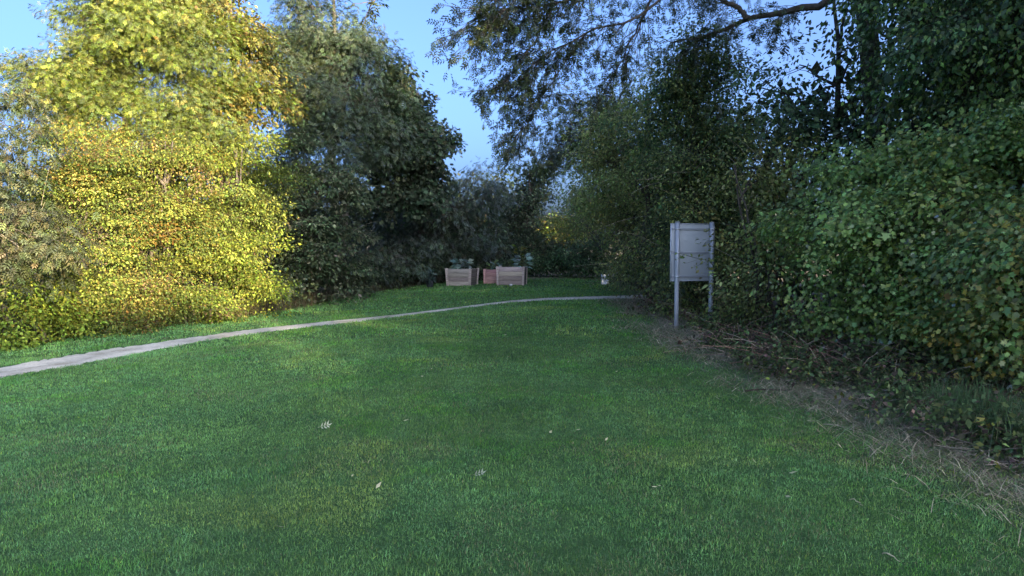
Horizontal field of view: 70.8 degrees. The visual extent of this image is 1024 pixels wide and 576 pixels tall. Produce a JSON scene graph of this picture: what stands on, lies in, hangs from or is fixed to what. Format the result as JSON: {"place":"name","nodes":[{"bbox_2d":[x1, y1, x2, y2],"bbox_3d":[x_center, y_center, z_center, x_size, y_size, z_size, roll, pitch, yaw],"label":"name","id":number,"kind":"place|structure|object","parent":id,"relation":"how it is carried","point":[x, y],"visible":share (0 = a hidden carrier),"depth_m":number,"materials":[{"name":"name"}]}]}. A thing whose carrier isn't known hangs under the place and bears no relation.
{"place":"outdoors","nodes":[
{"label":"outdoors","id":0,"kind":"place"},
{"bbox_2d":[1,316,160,345],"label":"rough grass","id":1,"kind":"structure","parent":0,"point":[58,333],"depth_m":15.74,"materials":[{"name":"green plant"}]},
{"bbox_2d":[157,273,445,325],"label":"tall dry grass","id":2,"kind":"structure","parent":0,"point":[283,306],"depth_m":20.57,"materials":[{"name":"green plant"}]},
{"bbox_2d":[0,295,645,377],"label":"path","id":3,"kind":"structure","parent":0,"point":[43,364],"depth_m":13.11,"materials":[{"name":"grey concrete"}]},
{"bbox_2d":[0,0,935,244],"label":"sky","id":4,"kind":"structure","parent":0,"point":[19,29],"materials":[{"name":"blue"}]},
{"bbox_2d":[0,245,1023,575],"bbox_3d":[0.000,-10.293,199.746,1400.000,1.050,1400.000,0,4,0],"label":"lawn","id":5,"kind":"structure","parent":0,"point":[542,507],"depth_m":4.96,"materials":[{"name":"green plant"}]},
{"bbox_2d":[0,74,105,325],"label":"elder tree","id":6,"kind":"object","parent":5,"relation":"on","point":[22,217],"visible":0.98,"depth_m":13.42,"materials":[{"name":"green plant"}]},
{"bbox_2d":[0,272,112,352],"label":"nettle patch","id":7,"kind":"object","parent":5,"relation":"on","point":[51,316],"visible":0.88,"depth_m":14.27,"materials":[{"name":"green plant"}]},
{"bbox_2d":[0,115,199,338],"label":"hazel shrub","id":8,"kind":"object","parent":5,"relation":"on","point":[90,198],"visible":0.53,"depth_m":16.08,"materials":[{"name":"yellow plant"}]},
{"bbox_2d":[25,113,257,339],"bbox_3d":[-8.877,-1.686,17.020,5.269,5.410,5.647,0,4,0],"label":"hawthorn shrub","id":9,"kind":"object","parent":5,"relation":"on","point":[164,165],"visible":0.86,"depth_m":16.46,"materials":[{"name":"yellow plant"}]},
{"bbox_2d":[0,0,314,284],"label":"ash tree","id":10,"kind":"object","parent":5,"relation":"on","point":[100,84],"visible":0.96,"depth_m":18.27,"materials":[{"name":"yellow plant"}]},
{"bbox_2d":[133,123,319,325],"bbox_3d":[-7.462,-1.768,18.314,4.909,5.209,4.873,0,4,0],"label":"elm shrub","id":11,"kind":"object","parent":5,"relation":"on","point":[235,262],"visible":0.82,"depth_m":18.18,"materials":[{"name":"yellow plant"}]},
{"bbox_2d":[163,0,308,292],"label":"sycamore tree","id":12,"kind":"object","parent":5,"relation":"on","point":[263,53],"visible":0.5,"depth_m":20.67,"materials":[{"name":"yellow plant"}]},
{"bbox_2d":[217,120,387,307],"bbox_3d":[-6.139,-1.944,22.059,5.802,6.077,4.122,-3,5,-44],"label":"shrub","id":13,"kind":"object","parent":5,"relation":"on","point":[315,257],"visible":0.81,"depth_m":21.46,"materials":[{"name":"green plant"}]},
{"bbox_2d":[245,0,433,291],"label":"ash tree","id":14,"kind":"object","parent":5,"relation":"on","point":[328,49],"visible":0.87,"depth_m":24.36,"materials":[{"name":"green plant"}]},
{"bbox_2d":[328,56,467,281],"bbox_3d":[-4.562,-4.446,27.879,5.141,9.208,5.459,-2,4,-33],"label":"sycamore tree","id":15,"kind":"object","parent":5,"relation":"on","point":[419,189],"visible":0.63,"depth_m":26.97,"materials":[{"name":"green plant"}]},
{"bbox_2d":[320,220,531,290],"bbox_3d":[-3.753,-1.477,30.612,4.817,3.115,11.426,3,5,42],"label":"privet shrub","id":16,"kind":"object","parent":5,"relation":"on","point":[435,261],"visible":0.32,"depth_m":29.71,"materials":[{"name":"green plant"}]},
{"bbox_2d":[422,269,436,286],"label":"potted plant","id":17,"kind":"object","parent":5,"relation":"on","point":[430,281],"visible":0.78,"depth_m":27.75,"materials":[{"name":"green plant"}]},
{"bbox_2d":[345,155,526,290],"bbox_3d":[-3.770,-2.716,29.534,9.129,5.825,5.628,-3,5,-43],"label":"elder tree","id":18,"kind":"object","parent":5,"relation":"on","point":[457,224],"visible":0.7,"depth_m":30.04,"materials":[{"name":"green plant"}]},
{"bbox_2d":[445,268,478,285],"bbox_3d":[-1.946,-0.439,28.179,1.096,0.680,0.854,1,4,20],"label":"planter","id":19,"kind":"object","parent":5,"relation":"on","point":[463,276],"visible":0.9,"depth_m":27.87,"materials":[{"name":"brown wood"}]},
{"bbox_2d":[450,258,469,268],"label":"kale plant","id":20,"kind":"object","parent":19,"relation":"on","point":[454,261],"visible":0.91,"depth_m":28.10,"materials":[{"name":"green plant"}]},
{"bbox_2d":[454,259,472,268],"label":"kale plant","id":21,"kind":"object","parent":19,"relation":"on","point":[469,261],"visible":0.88,"depth_m":28.13,"materials":[{"name":"green plant"}]},
{"bbox_2d":[483,269,496,283],"bbox_3d":[-0.785,-0.479,29.042,0.676,0.580,0.594,0,4,5],"label":"planter","id":22,"kind":"object","parent":5,"relation":"on","point":[489,276],"visible":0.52,"depth_m":28.78,"materials":[{"name":"brown wood"}]},
{"bbox_2d":[486,260,498,269],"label":"herb plant","id":23,"kind":"object","parent":22,"relation":"on","point":[494,262],"visible":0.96,"depth_m":29.02,"materials":[{"name":"green plant"}]},
{"bbox_2d":[489,261,501,269],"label":"kale plant","id":24,"kind":"object","parent":22,"relation":"in","point":[491,268],"visible":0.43,"depth_m":28.91,"materials":[{"name":"green plant"}]},
{"bbox_2d":[0,17,1023,334],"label":"woodland","id":25,"kind":"object","parent":5,"relation":"on","point":[386,231],"visible":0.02,"depth_m":19.48,"materials":[{"name":"green plant"}]},
{"bbox_2d":[496,266,527,284],"bbox_3d":[0.000,-0.487,27.978,1.113,0.720,0.735,1,4,11],"label":"planter","id":26,"kind":"object","parent":5,"relation":"on","point":[511,275],"visible":0.91,"depth_m":27.67,"materials":[{"name":"brown wood"}]},
{"bbox_2d":[502,258,513,266],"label":"herb plant","id":27,"kind":"object","parent":26,"relation":"on","point":[507,262],"visible":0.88,"depth_m":27.94,"materials":[{"name":"green plant"}]},
{"bbox_2d":[512,244,525,266],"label":"mustard plant","id":28,"kind":"object","parent":26,"relation":"in","point":[521,248],"visible":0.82,"depth_m":28.00,"materials":[{"name":"green plant"}]},
{"bbox_2d":[511,253,532,268],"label":"kale plant","id":29,"kind":"object","parent":26,"relation":"in","point":[528,257],"visible":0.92,"depth_m":27.88,"materials":[{"name":"green plant"}]},
{"bbox_2d":[455,211,586,252],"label":"autumn tree","id":30,"kind":"object","parent":5,"relation":"on","point":[552,230],"visible":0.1,"depth_m":49.03,"materials":[{"name":"yellow plant"}]},
{"bbox_2d":[479,157,585,276],"bbox_3d":[0.825,-3.386,34.693,6.308,6.073,3.809,0,4,0],"label":"holly tree","id":31,"kind":"object","parent":5,"relation":"on","point":[523,221],"visible":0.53,"depth_m":34.43,"materials":[{"name":"green plant"}]},
{"bbox_2d":[496,230,620,278],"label":"laurel shrub","id":32,"kind":"object","parent":5,"relation":"on","point":[565,263],"visible":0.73,"depth_m":33.47,"materials":[{"name":"green plant"}]},
{"bbox_2d":[522,41,664,284],"bbox_3d":[3.061,-4.199,26.261,6.381,8.499,3.929,3,5,44],"label":"ash tree","id":33,"kind":"object","parent":5,"relation":"on","point":[553,160],"visible":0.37,"depth_m":26.45,"materials":[{"name":"green plant"}]},
{"bbox_2d":[601,274,608,284],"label":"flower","id":34,"kind":"object","parent":5,"relation":"on","point":[603,282],"visible":0.31,"depth_m":28.05,"materials":[{"name":"white plant"}]},
{"bbox_2d":[533,130,687,298],"bbox_3d":[3.075,-2.139,24.615,4.161,5.548,11.738,-1,4,-9],"label":"hawthorn tree","id":35,"kind":"object","parent":5,"relation":"on","point":[592,207],"visible":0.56,"depth_m":22.41,"materials":[{"name":"green plant"}]},
{"bbox_2d":[346,0,893,333],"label":"ash tree","id":36,"kind":"object","parent":5,"relation":"on","point":[487,17],"visible":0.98,"depth_m":12.62,"materials":[{"name":"green plant"}]},
{"bbox_2d":[611,286,713,315],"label":"dead shrub","id":37,"kind":"object","parent":5,"relation":"on","point":[638,307],"visible":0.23,"depth_m":16.63,"materials":[{"name":"brown plant"}]},
{"bbox_2d":[549,60,790,300],"bbox_3d":[3.873,-2.735,18.681,3.652,6.497,7.082,-3,5,-38],"label":"hawthorn tree","id":38,"kind":"object","parent":5,"relation":"on","point":[601,154],"visible":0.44,"depth_m":19.40,"materials":[{"name":"green plant"}]},
{"bbox_2d":[589,7,771,314],"bbox_3d":[3.620,-2.583,15.684,3.949,6.582,3.295,1,4,11],"label":"ivy tree","id":39,"kind":"object","parent":5,"relation":"on","point":[683,104],"visible":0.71,"depth_m":15.44,"materials":[{"name":"green plant"}]},
{"bbox_2d":[588,110,791,321],"bbox_3d":[3.945,-1.375,16.594,3.978,5.369,6.297,0,4,0],"label":"willow shrub","id":40,"kind":"object","parent":5,"relation":"on","point":[651,266],"visible":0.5,"depth_m":15.19,"materials":[{"name":"green plant"}]},
{"bbox_2d":[670,222,714,327],"bbox_3d":[3.373,-0.130,13.405,0.892,2.200,0.132,-1,4,-14],"label":"signboard","id":41,"kind":"object","parent":5,"relation":"on","point":[684,237],"visible":0.84,"depth_m":13.40,"materials":[{"name":"metal"}]},
{"bbox_2d":[668,250,722,313],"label":"bramble shoot","id":42,"kind":"object","parent":5,"relation":"on","point":[682,257],"visible":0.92,"depth_m":12.89,"materials":[{"name":"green plant"}]},
{"bbox_2d":[661,300,732,321],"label":"dead shrub","id":43,"kind":"object","parent":5,"relation":"on","point":[692,312],"visible":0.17,"depth_m":14.33,"materials":[{"name":"brown plant"}]},
{"bbox_2d":[670,287,772,331],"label":"bramble shrub","id":44,"kind":"object","parent":5,"relation":"on","point":[702,313],"visible":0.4,"depth_m":12.98,"materials":[{"name":"plant"}]},
{"bbox_2d":[652,315,850,357],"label":"dead shrub","id":45,"kind":"object","parent":5,"relation":"on","point":[696,340],"visible":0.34,"depth_m":10.84,"materials":[{"name":"brown plant"}]},
{"bbox_2d":[745,389,789,391],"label":"dry stalk","id":46,"kind":"object","parent":5,"relation":"on","point":[762,389],"visible":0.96,"depth_m":7.67,"materials":[{"name":"brown plant"}]},
{"bbox_2d":[689,118,864,328],"bbox_3d":[4.544,-0.997,12.489,2.908,3.755,3.172,0,4,0],"label":"dogwood shrub","id":47,"kind":"object","parent":5,"relation":"on","point":[771,185],"visible":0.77,"depth_m":12.40,"materials":[{"name":"green plant"}]},
{"bbox_2d":[700,0,904,332],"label":"ivy tree","id":48,"kind":"object","parent":5,"relation":"on","point":[834,128],"visible":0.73,"depth_m":12.52,"materials":[{"name":"green plant"}]},
{"bbox_2d":[697,318,931,369],"bbox_3d":[3.912,0.749,9.614,3.204,0.660,2.502,0,4,0],"label":"dead shrub","id":49,"kind":"object","parent":5,"relation":"on","point":[735,336],"visible":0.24,"depth_m":9.54,"materials":[{"name":"brown plant"}]},
{"bbox_2d":[637,292,1023,478],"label":"undergrowth","id":50,"kind":"object","parent":5,"relation":"on","point":[883,380],"visible":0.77,"depth_m":7.61,"materials":[{"name":"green plant"}]},
{"bbox_2d":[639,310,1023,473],"bbox_3d":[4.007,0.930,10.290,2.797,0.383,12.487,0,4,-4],"label":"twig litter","id":51,"kind":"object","parent":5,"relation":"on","point":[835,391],"visible":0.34,"depth_m":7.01,"materials":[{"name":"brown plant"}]},
{"bbox_2d":[740,107,1005,381],"bbox_3d":[4.825,-0.618,9.427,3.054,3.384,3.645,0,4,0],"label":"maple shrub","id":52,"kind":"object","parent":5,"relation":"on","point":[847,178],"visible":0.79,"depth_m":9.31,"materials":[{"name":"green plant"}]},
{"bbox_2d":[776,336,993,387],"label":"dead shrub","id":53,"kind":"object","parent":5,"relation":"on","point":[843,355],"visible":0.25,"depth_m":8.44,"materials":[{"name":"brown plant"}]},
{"bbox_2d":[804,0,1023,354],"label":"lime tree","id":54,"kind":"object","parent":5,"relation":"on","point":[962,39],"visible":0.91,"depth_m":9.65,"materials":[{"name":"green plant"}]},
{"bbox_2d":[856,7,976,286],"bbox_3d":[14.804,-4.592,21.667,8.480,9.972,8.543,0,4,0],"label":"shade tree","id":55,"kind":"object","parent":5,"relation":"on","point":[902,111],"depth_m":23.00,"materials":[{"name":"green plant"}]},
{"bbox_2d":[827,0,1023,291],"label":"shade tree","id":56,"kind":"object","parent":5,"relation":"on","point":[978,17],"visible":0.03,"depth_m":13.63,"materials":[{"name":"green plant"}]},
{"bbox_2d":[833,352,1023,398],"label":"dead shrub","id":57,"kind":"object","parent":5,"relation":"on","point":[903,365],"visible":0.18,"depth_m":7.71,"materials":[{"name":"brown plant"}]},
{"bbox_2d":[837,75,1023,372],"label":"maple shrub","id":58,"kind":"object","parent":5,"relation":"on","point":[1008,140],"visible":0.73,"depth_m":8.54,"materials":[{"name":"green plant"}]},
{"bbox_2d":[877,179,1023,394],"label":"maple shrub","id":59,"kind":"object","parent":5,"relation":"on","point":[997,259],"visible":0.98,"depth_m":7.29,"materials":[{"name":"green plant"}]},
{"bbox_2d":[879,368,1023,467],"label":"long green grass","id":60,"kind":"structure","parent":5,"relation":"on","point":[976,396],"depth_m":6.34,"materials":[{"name":"green plant"}]},
{"bbox_2d":[885,0,1023,278],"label":"shade tree","id":61,"kind":"object","parent":5,"relation":"on","point":[1006,188],"visible":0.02,"depth_m":10.61,"materials":[{"name":"green plant"}]},
{"bbox_2d":[591,297,1023,571],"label":"dry grass","id":62,"kind":"structure","parent":0,"point":[842,405],"depth_m":6.31,"materials":[{"name":"brown plant"}]}
]}

